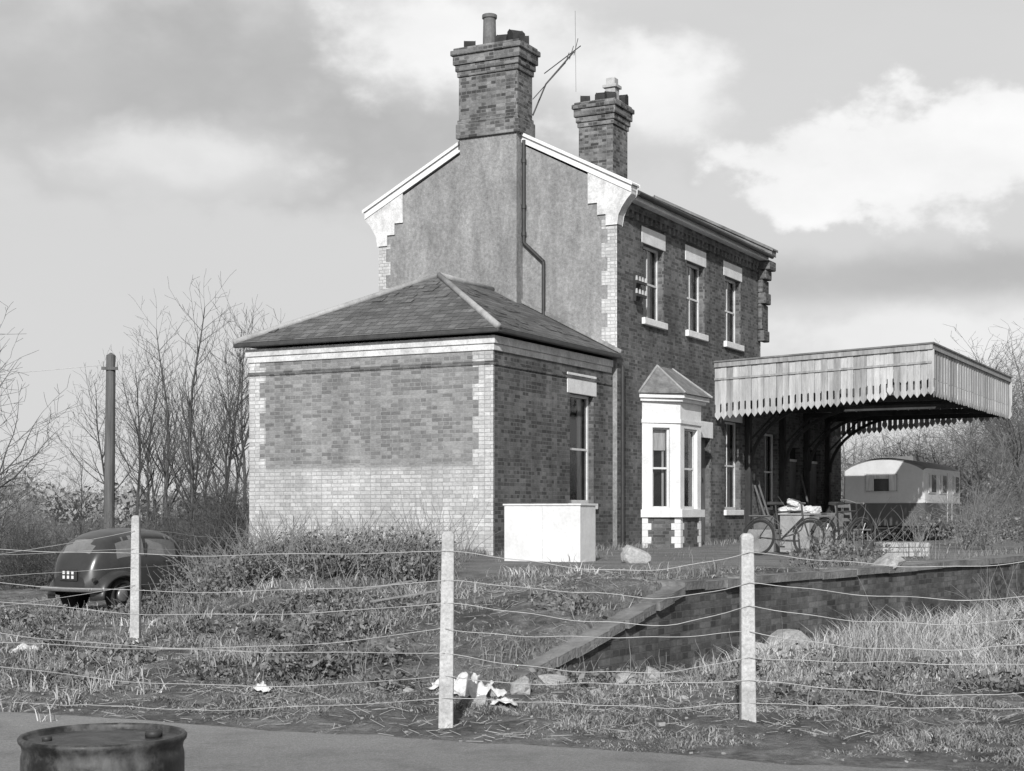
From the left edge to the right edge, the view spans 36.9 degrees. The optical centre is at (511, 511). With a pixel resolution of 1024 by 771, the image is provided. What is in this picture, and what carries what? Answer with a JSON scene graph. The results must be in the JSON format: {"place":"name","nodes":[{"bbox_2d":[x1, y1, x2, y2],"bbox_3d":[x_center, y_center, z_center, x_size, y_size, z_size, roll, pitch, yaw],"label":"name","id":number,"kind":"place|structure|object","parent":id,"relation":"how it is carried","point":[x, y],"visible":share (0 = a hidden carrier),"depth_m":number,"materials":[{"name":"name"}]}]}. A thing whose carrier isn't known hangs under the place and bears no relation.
{"place":"outdoors","nodes":[
{"label":"outdoors","id":0,"kind":"place"},
{"bbox_2d":[35,467,845,518],"bbox_3d":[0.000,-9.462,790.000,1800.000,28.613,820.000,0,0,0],"label":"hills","id":1,"kind":"structure","parent":0,"point":[59,494],"depth_m":638.84,"materials":[{"name":"grey"}]},
{"bbox_2d":[0,712,940,770],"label":"road","id":2,"kind":"structure","parent":0,"point":[213,748],"depth_m":9.70,"materials":[{"name":"grey asphalt"}]},
{"bbox_2d":[17,723,186,770],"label":"oil drum","id":3,"kind":"object","parent":2,"relation":"on","point":[120,747],"visible":1,"depth_m":5.44,"materials":[{"name":"paint"}]},
{"bbox_2d":[0,520,1023,770],"bbox_3d":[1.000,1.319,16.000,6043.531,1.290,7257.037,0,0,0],"label":"ground","id":4,"kind":"structure","parent":0,"point":[784,744],"depth_m":12.79,"materials":[{"name":"grey plant"}]},
{"bbox_2d":[0,301,81,500],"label":"bare tree","id":5,"kind":"object","parent":4,"relation":"on","point":[12,464],"visible":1,"depth_m":40.49,"materials":[{"name":"grey plant"}]},
{"bbox_2d":[0,384,83,540],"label":"bare tree","id":6,"kind":"object","parent":4,"relation":"on","point":[18,497],"visible":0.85,"depth_m":46.22,"materials":[{"name":"grey plant"}]},
{"bbox_2d":[0,353,117,528],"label":"telegraph pole","id":7,"kind":"object","parent":4,"relation":"on","point":[111,368],"visible":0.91,"depth_m":41.89,"materials":[{"name":"grey wood"}]},
{"bbox_2d":[37,443,123,535],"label":"bare tree","id":8,"kind":"object","parent":4,"relation":"on","point":[78,496],"visible":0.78,"depth_m":50.26,"materials":[{"name":"grey plant"}]},
{"bbox_2d":[42,346,165,490],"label":"bare tree","id":9,"kind":"object","parent":4,"relation":"on","point":[102,454],"visible":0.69,"depth_m":54.26,"materials":[{"name":"grey plant"}]},
{"bbox_2d":[40,528,220,609],"bbox_3d":[-7.300,1.099,30.399,1.566,1.577,4.083,0,0,32],"label":"parked car","id":10,"kind":"object","parent":4,"relation":"on","point":[98,579],"visible":0.64,"depth_m":29.07,"materials":[{"name":"paint"}]},
{"bbox_2d":[80,331,187,514],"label":"bare tree","id":11,"kind":"object","parent":4,"relation":"on","point":[139,432],"visible":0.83,"depth_m":45.62,"materials":[{"name":"grey plant"}]},
{"bbox_2d":[93,340,186,528],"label":"bare tree","id":12,"kind":"object","parent":4,"relation":"on","point":[146,470],"visible":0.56,"depth_m":49.93,"materials":[{"name":"grey plant"}]},
{"bbox_2d":[0,515,293,645],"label":"wire fence","id":13,"kind":"object","parent":4,"relation":"on","point":[135,601],"visible":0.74,"depth_m":16.95,"materials":[{"name":"concrete"}]},
{"bbox_2d":[93,351,205,529],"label":"bare tree","id":14,"kind":"object","parent":4,"relation":"on","point":[148,468],"visible":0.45,"depth_m":49.83,"materials":[{"name":"grey plant"}]},
{"bbox_2d":[115,292,217,533],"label":"bare tree","id":15,"kind":"object","parent":4,"relation":"on","point":[166,482],"visible":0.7,"depth_m":47.01,"materials":[{"name":"grey plant"}]},
{"bbox_2d":[128,270,248,547],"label":"bare tree","id":16,"kind":"object","parent":4,"relation":"on","point":[189,411],"visible":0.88,"depth_m":44.03,"materials":[{"name":"grey plant"}]},
{"bbox_2d":[145,375,238,552],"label":"bare tree","id":17,"kind":"object","parent":4,"relation":"on","point":[195,476],"visible":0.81,"depth_m":41.38,"materials":[{"name":"grey plant"}]},
{"bbox_2d":[146,407,248,550],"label":"bare tree","id":18,"kind":"object","parent":4,"relation":"on","point":[209,456],"visible":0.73,"depth_m":41.00,"materials":[{"name":"grey plant"}]},
{"bbox_2d":[161,339,248,524],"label":"bare tree","id":19,"kind":"object","parent":4,"relation":"on","point":[214,450],"visible":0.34,"depth_m":51.92,"materials":[{"name":"grey plant"}]},
{"bbox_2d":[139,284,272,505],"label":"bare tree","id":20,"kind":"object","parent":4,"relation":"on","point":[240,359],"visible":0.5,"depth_m":45.83,"materials":[{"name":"grey plant"}]},
{"bbox_2d":[196,305,263,519],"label":"bare tree","id":21,"kind":"object","parent":4,"relation":"on","point":[243,456],"visible":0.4,"depth_m":50.11,"materials":[{"name":"grey plant"}]},
{"bbox_2d":[182,305,284,544],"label":"bare tree","id":22,"kind":"object","parent":4,"relation":"on","point":[229,417],"visible":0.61,"depth_m":42.94,"materials":[{"name":"grey plant"}]},
{"bbox_2d":[0,486,497,690],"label":"bramble bush","id":23,"kind":"object","parent":4,"relation":"on","point":[330,560],"visible":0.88,"depth_m":19.69,"materials":[{"name":"plant"}]},
{"bbox_2d":[9,643,596,704],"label":"scattered litter","id":24,"kind":"object","parent":4,"relation":"on","point":[472,688],"visible":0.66,"depth_m":12.21,"materials":[{"name":"paper"}]},
{"bbox_2d":[359,571,440,606],"bbox_3d":[-1.280,0.862,17.038,0.842,0.424,0.563,0,0,-29],"label":"broken wooden crate","id":25,"kind":"object","parent":4,"relation":"on","point":[407,589],"visible":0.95,"depth_m":16.99,"materials":[{"name":"grey wood"}]},
{"bbox_2d":[0,463,851,527],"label":"distant woodland","id":26,"kind":"object","parent":4,"relation":"on","point":[125,496],"visible":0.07,"depth_m":204.78,"materials":[{"name":"grey plant"}]},
{"bbox_2d":[249,350,612,555],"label":"annex walls","id":27,"kind":"structure","parent":4,"relation":"on","point":[355,444],"depth_m":29.33,"materials":[{"name":"grey brick"}]},
{"bbox_2d":[249,363,265,542],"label":"annex quoins","id":28,"kind":"object","parent":27,"relation":"attached to","point":[257,438],"visible":0.64,"depth_m":30.48,"materials":[{"name":"white brick"}]},
{"bbox_2d":[233,327,619,358],"bbox_3d":[-1.614,-3.292,31.514,5.970,0.085,5.510,0,0,28],"label":"annex gutter","id":29,"kind":"object","parent":27,"relation":"attached to","point":[437,333],"visible":1,"depth_m":29.16,"materials":[{"name":"black metal"}]},
{"bbox_2d":[245,335,612,372],"bbox_3d":[-1.575,-3.085,31.589,5.630,0.270,5.340,0,0,28],"label":"annex frieze board","id":30,"kind":"object","parent":27,"relation":"attached to","point":[450,344],"visible":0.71,"depth_m":29.34,"materials":[{"name":"white wood"}]},
{"bbox_2d":[248,360,611,384],"bbox_3d":[-1.566,-2.725,31.607,5.550,0.070,5.300,0,0,28],"label":"annex string course","id":31,"kind":"object","parent":27,"relation":"attached to","point":[430,365],"visible":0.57,"depth_m":29.36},
{"bbox_2d":[239,278,621,357],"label":"annex slate roof","id":32,"kind":"structure","parent":27,"relation":"on","point":[435,304],"depth_m":30.18,"materials":[{"name":"grey stone"}]},
{"bbox_2d":[232,272,500,344],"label":"annex lead hips","id":33,"kind":"object","parent":32,"relation":"on","point":[468,300],"visible":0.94,"depth_m":30.91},
{"bbox_2d":[473,351,494,555],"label":"annex quoins","id":34,"kind":"object","parent":27,"relation":"attached to","point":[483,427],"visible":0.88,"depth_m":28.07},
{"bbox_2d":[570,394,587,503],"bbox_3d":[0.893,-1.280,31.670,0.970,2.620,1.750,0,0,28],"label":"sash window","id":35,"kind":"structure","parent":27,"relation":"attached to","point":[578,449],"depth_m":31.96,"materials":[{"name":"paint"}]},
{"bbox_2d":[0,538,1023,743],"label":"dry grass","id":36,"kind":"structure","parent":4,"relation":"on","point":[895,636],"depth_m":16.24,"materials":[{"name":"plant"}]},
{"bbox_2d":[0,419,1023,589],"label":"hedgerow","id":37,"kind":"object","parent":4,"relation":"on","point":[27,562],"visible":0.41,"depth_m":40.27,"materials":[{"name":"grey plant"}]},
{"bbox_2d":[0,531,1023,727],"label":"wire fence","id":38,"kind":"object","parent":4,"relation":"on","point":[747,680],"visible":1,"depth_m":10.87,"materials":[{"name":"concrete"}]},
{"bbox_2d":[0,319,1023,549],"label":"distant trees","id":39,"kind":"object","parent":4,"relation":"on","point":[1007,423],"visible":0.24,"depth_m":67.02,"materials":[{"name":"grey plant"}]},
{"bbox_2d":[5,577,1023,762],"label":"loose stones","id":40,"kind":"object","parent":4,"relation":"on","point":[663,723],"visible":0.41,"depth_m":11.63,"materials":[{"name":"grey stone"}]},
{"bbox_2d":[503,504,596,561],"bbox_3d":[0.615,0.385,24.976,1.404,1.030,0.626,0,0,28],"label":"white storage box","id":41,"kind":"object","parent":4,"relation":"on","point":[547,532],"visible":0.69,"depth_m":24.70,"materials":[{"name":"paint"}]},
{"bbox_2d":[386,147,760,547],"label":"block walls","id":42,"kind":"structure","parent":4,"relation":"on","point":[566,235],"depth_m":34.53,"materials":[{"name":"grey brick"}]},
{"bbox_2d":[379,245,390,290],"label":"corner quoins","id":43,"kind":"object","parent":42,"relation":"attached to","point":[384,268],"visible":0.42,"depth_m":35.44,"materials":[{"name":"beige brick"}]},
{"bbox_2d":[460,132,522,332],"bbox_3d":[-0.462,-5.665,33.967,1.420,5.230,0.305,0,0,28],"label":"chimney breast","id":44,"kind":"object","parent":42,"relation":"attached to","point":[491,248],"visible":0.56,"depth_m":33.77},
{"bbox_2d":[450,38,540,140],"bbox_3d":[-0.366,-9.284,34.139,1.750,2.009,1.020,0,0,28],"label":"chimney stack","id":45,"kind":"object","parent":42,"relation":"on","point":[495,88],"visible":0.95,"depth_m":33.77,"materials":[{"name":"brick"}]},
{"bbox_2d":[464,13,628,105],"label":"chimney pots","id":46,"kind":"object","parent":45,"relation":"on","point":[611,87],"visible":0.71,"depth_m":34.11,"materials":[{"name":"ceramic"}]},
{"bbox_2d":[532,29,580,115],"bbox_3d":[0.983,-9.997,34.248,1.091,2.307,0.277,0,0,-5],"label":"tv aerial","id":47,"kind":"object","parent":45,"relation":"attached to","point":[563,64],"visible":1,"depth_m":34.23,"materials":[{"name":"metal"}]},
{"bbox_2d":[365,173,636,246],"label":"gable kneelers","id":48,"kind":"object","parent":42,"relation":"attached to","point":[612,201],"visible":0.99,"depth_m":32.91,"materials":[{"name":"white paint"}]},
{"bbox_2d":[362,133,639,218],"bbox_3d":[-0.369,-7.748,34.209,6.784,1.943,0.440,0,0,28],"label":"gable coping","id":49,"kind":"object","parent":42,"relation":"on","point":[429,169],"visible":0.62,"depth_m":34.45,"materials":[{"name":"white paint"}]},
{"bbox_2d":[521,299,622,352],"bbox_3d":[-0.307,-4.165,34.016,5.984,1.596,0.075,0,0,28],"label":"lead flashing","id":50,"kind":"object","parent":42,"relation":"attached to","point":[581,331],"visible":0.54,"depth_m":33.11,"materials":[{"name":"grey metal"}]},
{"bbox_2d":[521,140,624,547],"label":"downpipes","id":51,"kind":"object","parent":42,"relation":"attached to","point":[523,232],"visible":0.9,"depth_m":32.74,"materials":[{"name":"metal"}]},
{"bbox_2d":[404,145,772,254],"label":"slate roof","id":52,"kind":"structure","parent":42,"relation":"on","point":[568,164],"depth_m":33.84,"materials":[{"name":"grey stone"}]},
{"bbox_2d":[572,97,634,178],"bbox_3d":[2.349,-9.159,39.541,1.240,2.619,1.230,0,0,28],"label":"chimney","id":53,"kind":"object","parent":52,"relation":"on","point":[603,125],"visible":0.72,"depth_m":39.11,"materials":[{"name":"brick"}]},
{"bbox_2d":[652,195,777,257],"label":"gable coping","id":54,"kind":"object","parent":52,"relation":"on","point":[767,248],"visible":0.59,"depth_m":41.49,"materials":[{"name":"weathered white paint"}]},
{"bbox_2d":[602,219,617,353],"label":"quoins","id":55,"kind":"object","parent":42,"relation":"attached to","point":[609,304],"visible":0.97,"depth_m":32.78,"materials":[{"name":"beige brick"}]},
{"bbox_2d":[633,273,646,300],"bbox_3d":[2.744,-4.900,33.462,0.210,0.600,0.560,0,0,28],"label":"insulator bracket","id":56,"kind":"object","parent":42,"relation":"attached to","point":[637,284],"visible":1,"depth_m":33.46,"materials":[{"name":"ceramic"}]},
{"bbox_2d":[643,246,657,320],"bbox_3d":[2.629,-5.125,34.819,0.970,2.050,1.800,0,0,28],"label":"sash window","id":57,"kind":"structure","parent":42,"relation":"attached to","point":[650,275],"depth_m":35.09,"materials":[{"name":"paint"}]},
{"bbox_2d":[567,226,743,514],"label":"lintels and sills","id":58,"kind":"object","parent":42,"relation":"attached to","point":[652,238],"visible":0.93,"depth_m":36.42,"materials":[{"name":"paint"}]},
{"bbox_2d":[625,203,759,271],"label":"dentil cornice","id":59,"kind":"structure","parent":42,"relation":"attached to","point":[640,214],"depth_m":36.36,"materials":[{"name":"grey brick"}]},
{"bbox_2d":[687,263,698,332],"bbox_3d":[3.857,-5.125,37.168,0.970,2.050,1.800,0,0,28],"label":"sash window","id":60,"kind":"structure","parent":42,"relation":"attached to","point":[692,298],"depth_m":37.44,"materials":[{"name":"paint"}]},
{"bbox_2d":[632,196,768,260],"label":"eaves fascia","id":61,"kind":"structure","parent":42,"relation":"attached to","point":[667,214],"depth_m":36.28,"materials":[{"name":"white wood"}]},
{"bbox_2d":[701,438,704,543],"bbox_3d":[4.529,-0.500,37.471,0.060,2.600,0.900,0,0,28],"label":"side door","id":62,"kind":"structure","parent":42,"relation":"attached to","point":[702,487],"depth_m":37.69,"materials":[{"name":"paint"}]},
{"bbox_2d":[637,190,773,258],"bbox_3d":[4.818,-6.805,36.880,0.110,0.140,9.160,0,0,28],"label":"eaves gutter","id":63,"kind":"object","parent":42,"relation":"attached to","point":[694,219],"visible":1,"depth_m":36.14,"materials":[{"name":"black metal"}]},
{"bbox_2d":[725,422,734,509],"bbox_3d":[5.084,-1.175,39.517,0.970,2.650,1.800,0,0,28],"label":"sash window","id":64,"kind":"structure","parent":42,"relation":"attached to","point":[729,465],"depth_m":39.78,"materials":[{"name":"paint"}]},
{"bbox_2d":[725,278,734,342],"bbox_3d":[5.084,-5.125,39.517,0.970,2.050,1.800,0,0,28],"label":"sash window","id":65,"kind":"structure","parent":42,"relation":"attached to","point":[729,310],"depth_m":39.78,"materials":[{"name":"paint"}]},
{"bbox_2d":[758,260,775,342],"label":"quoins","id":66,"kind":"object","parent":42,"relation":"attached to","point":[766,268],"visible":1,"depth_m":40.96,"materials":[{"name":"grey stone"}]},
{"bbox_2d":[715,349,1011,437],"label":"canopy valance boards","id":67,"kind":"object","parent":42,"relation":"attached to","point":[951,379],"visible":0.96,"depth_m":37.22,"materials":[{"name":"white wood"}]},
{"bbox_2d":[714,342,1012,381],"bbox_3d":[9.791,-3.590,41.378,5.370,0.680,10.480,0,0,28],"label":"canopy edge moulding","id":68,"kind":"object","parent":67,"relation":"attached to","point":[943,350],"visible":0.82,"depth_m":36.93,"materials":[{"name":"grey wood"}]},
{"bbox_2d":[620,545,650,562],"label":"boulder","id":69,"kind":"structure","parent":4,"relation":"on","point":[630,554],"depth_m":23.87,"materials":[{"name":"grey stone"}]},
{"bbox_2d":[639,393,708,547],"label":"bay window walls","id":70,"kind":"structure","parent":4,"relation":"on","point":[676,524],"depth_m":34.15,"materials":[{"name":"white paint"}]},
{"bbox_2d":[653,428,668,508],"bbox_3d":[3.142,-0.970,34.613,0.970,2.200,1.019,0,0,73],"label":"bay sash window","id":71,"kind":"structure","parent":70,"relation":"in","point":[658,438],"depth_m":34.24,"materials":[{"name":"white wood"}]},
{"bbox_2d":[654,429,693,508],"bbox_3d":[3.550,-0.970,35.049,0.970,2.200,1.420,0,0,28],"label":"bay sash window","id":72,"kind":"structure","parent":70,"relation":"in","point":[657,479],"depth_m":34.41,"materials":[{"name":"white wood"}]},
{"bbox_2d":[640,366,710,398],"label":"bay roof","id":73,"kind":"structure","parent":70,"relation":"on","point":[659,381],"depth_m":34.28,"materials":[{"name":"grey stone"}]},
{"bbox_2d":[638,365,712,398],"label":"bay roof hips","id":74,"kind":"object","parent":73,"relation":"on","point":[668,376],"visible":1,"depth_m":34.44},
{"bbox_2d":[684,431,690,505],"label":"window panes","id":75,"kind":"structure","parent":70,"relation":"in","point":[687,464],"depth_m":35.21,"materials":[{"name":"glass"}]},
{"bbox_2d":[403,552,972,710],"bbox_3d":[3.670,1.180,16.280,3.966,1.200,11.959,0,0,33],"label":"rubble","id":76,"kind":"object","parent":4,"relation":"on","point":[893,559],"visible":0.4,"depth_m":13.52,"materials":[{"name":"stone"}]},
{"bbox_2d":[432,456,1023,708],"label":"shrubs","id":77,"kind":"object","parent":4,"relation":"on","point":[1003,522],"visible":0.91,"depth_m":15.60,"materials":[{"name":"plant"}]},
{"bbox_2d":[747,516,779,551],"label":"stacked boxes","id":78,"kind":"object","parent":4,"relation":"on","point":[775,547],"visible":0.42,"depth_m":30.44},
{"bbox_2d":[508,553,1023,679],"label":"railway platform","id":79,"kind":"structure","parent":4,"relation":"on","point":[914,579],"depth_m":18.63,"materials":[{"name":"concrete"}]},
{"bbox_2d":[743,499,826,555],"bbox_3d":[4.950,0.300,27.907,1.760,1.014,0.561,0,-9,42],"label":"bicycle","id":80,"kind":"object","parent":79,"relation":"on","point":[799,523],"visible":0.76,"depth_m":27.97,"materials":[{"name":"metal"}]},
{"bbox_2d":[778,513,820,552],"bbox_3d":[5.429,0.395,29.000,0.660,0.730,0.500,0,0,36],"label":"cupboard","id":81,"kind":"object","parent":79,"relation":"on","point":[786,520],"visible":0.73,"depth_m":28.83,"materials":[{"name":"grey paint"}]},
{"bbox_2d":[778,506,787,510],"bbox_3d":[5.187,-0.039,29.084,0.293,0.143,0.203,-17,0,0],"label":"cloth bundle","id":82,"kind":"object","parent":81,"relation":"on","point":[784,508],"visible":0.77,"depth_m":28.99,"materials":[{"name":"white fabric"}]},
{"bbox_2d":[787,504,803,512],"bbox_3d":[5.378,-0.062,29.057,0.270,0.186,0.377,0,-12,33],"label":"cloth bundle","id":83,"kind":"object","parent":81,"relation":"on","point":[791,508],"visible":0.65,"depth_m":28.91,"materials":[{"name":"white fabric"}]},
{"bbox_2d":[787,498,798,506],"bbox_3d":[5.285,-0.170,28.902,0.231,0.118,0.167,21,3,8],"label":"cloth bundle","id":84,"kind":"object","parent":83,"relation":"on","point":[793,503],"visible":0.79,"depth_m":28.83,"materials":[{"name":"white fabric"}]},
{"bbox_2d":[803,505,811,512],"bbox_3d":[5.572,-0.028,29.079,0.189,0.131,0.261,0,-16,-25],"label":"cloth bundle","id":85,"kind":"object","parent":81,"relation":"on","point":[807,509],"visible":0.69,"depth_m":28.97,"materials":[{"name":"white fabric"}]},
{"bbox_2d":[809,506,821,512],"bbox_3d":[5.719,-0.031,29.088,0.210,0.146,0.292,0,5,41],"label":"cloth bundle","id":86,"kind":"object","parent":81,"relation":"on","point":[815,509],"visible":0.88,"depth_m":28.98,"materials":[{"name":"white fabric"}]},
{"bbox_2d":[810,499,872,553],"bbox_3d":[6.125,0.299,28.465,1.760,1.014,0.561,0,8,-38],"label":"bicycle","id":87,"kind":"object","parent":79,"relation":"on","point":[854,522],"visible":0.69,"depth_m":28.40,"materials":[{"name":"metal"}]},
{"bbox_2d":[835,504,870,554],"bbox_3d":[6.426,0.324,29.027,0.460,0.954,0.526,0,0,-34],"label":"garden chair","id":88,"kind":"object","parent":79,"relation":"on","point":[848,513],"visible":0.57,"depth_m":29.18,"materials":[{"name":"paint"}]},
{"bbox_2d":[754,473,808,515],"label":"leaning planks","id":89,"kind":"object","parent":4,"relation":"on","point":[763,499],"visible":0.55,"depth_m":40.61,"materials":[{"name":"grey wood"}]},
{"bbox_2d":[761,398,840,528],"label":"single storey wing","id":90,"kind":"structure","parent":4,"relation":"on","point":[794,422],"depth_m":44.73,"materials":[{"name":"grey wood"}]},
{"bbox_2d":[764,434,772,509],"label":"sash window","id":91,"kind":"structure","parent":90,"relation":"attached to","point":[768,467],"depth_m":42.82,"materials":[{"name":"paint"}]},
{"bbox_2d":[790,448,816,505],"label":"platform doors","id":92,"kind":"structure","parent":90,"relation":"attached to","point":[813,486],"depth_m":45.98,"materials":[{"name":"paint"}]},
{"bbox_2d":[745,395,999,528],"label":"canopy brackets","id":93,"kind":"object","parent":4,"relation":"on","point":[872,414],"visible":0.91,"depth_m":42.89,"materials":[{"name":"black metal"}]},
{"bbox_2d":[751,369,957,411],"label":"canopy soffit and joists","id":94,"kind":"structure","parent":93,"relation":"on","point":[896,403],"depth_m":42.16,"materials":[{"name":"black wood"}]},
{"bbox_2d":[844,456,960,540],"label":"caravan","id":95,"kind":"object","parent":4,"relation":"on","point":[904,484],"visible":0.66,"depth_m":41.89,"materials":[{"name":"paint"}]},
{"bbox_2d":[0,0,1023,498],"label":"sky","id":96,"kind":"structure","parent":0,"point":[877,146],"materials":[{"name":"grey"}]},
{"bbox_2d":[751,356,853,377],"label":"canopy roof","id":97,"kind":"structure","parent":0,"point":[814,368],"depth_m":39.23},
{"bbox_2d":[819,513,845,552],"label":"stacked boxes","id":98,"kind":"object","parent":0,"point":[836,531],"visible":0.4,"depth_m":30.13,"materials":[{"name":"grey"}]},
{"bbox_2d":[861,534,876,554],"bbox_3d":[6.502,0.598,28.000,0.300,0.385,0.295,0,0,0],"label":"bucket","id":99,"kind":"object","parent":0,"point":[870,544],"visible":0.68,"depth_m":27.89,"materials":[{"name":"metal"}]},
{"bbox_2d":[874,542,928,556],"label":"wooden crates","id":100,"kind":"object","parent":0,"point":[908,551],"visible":0.62,"depth_m":27.04,"materials":[{"name":"white wood"}]},
{"bbox_2d":[904,513,937,542],"bbox_3d":[7.378,0.401,27.622,0.550,0.777,0.735,0,0,24],"label":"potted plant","id":101,"kind":"object","parent":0,"point":[923,526],"visible":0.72,"depth_m":27.58,"materials":[{"name":"grey plant"}]}
]}

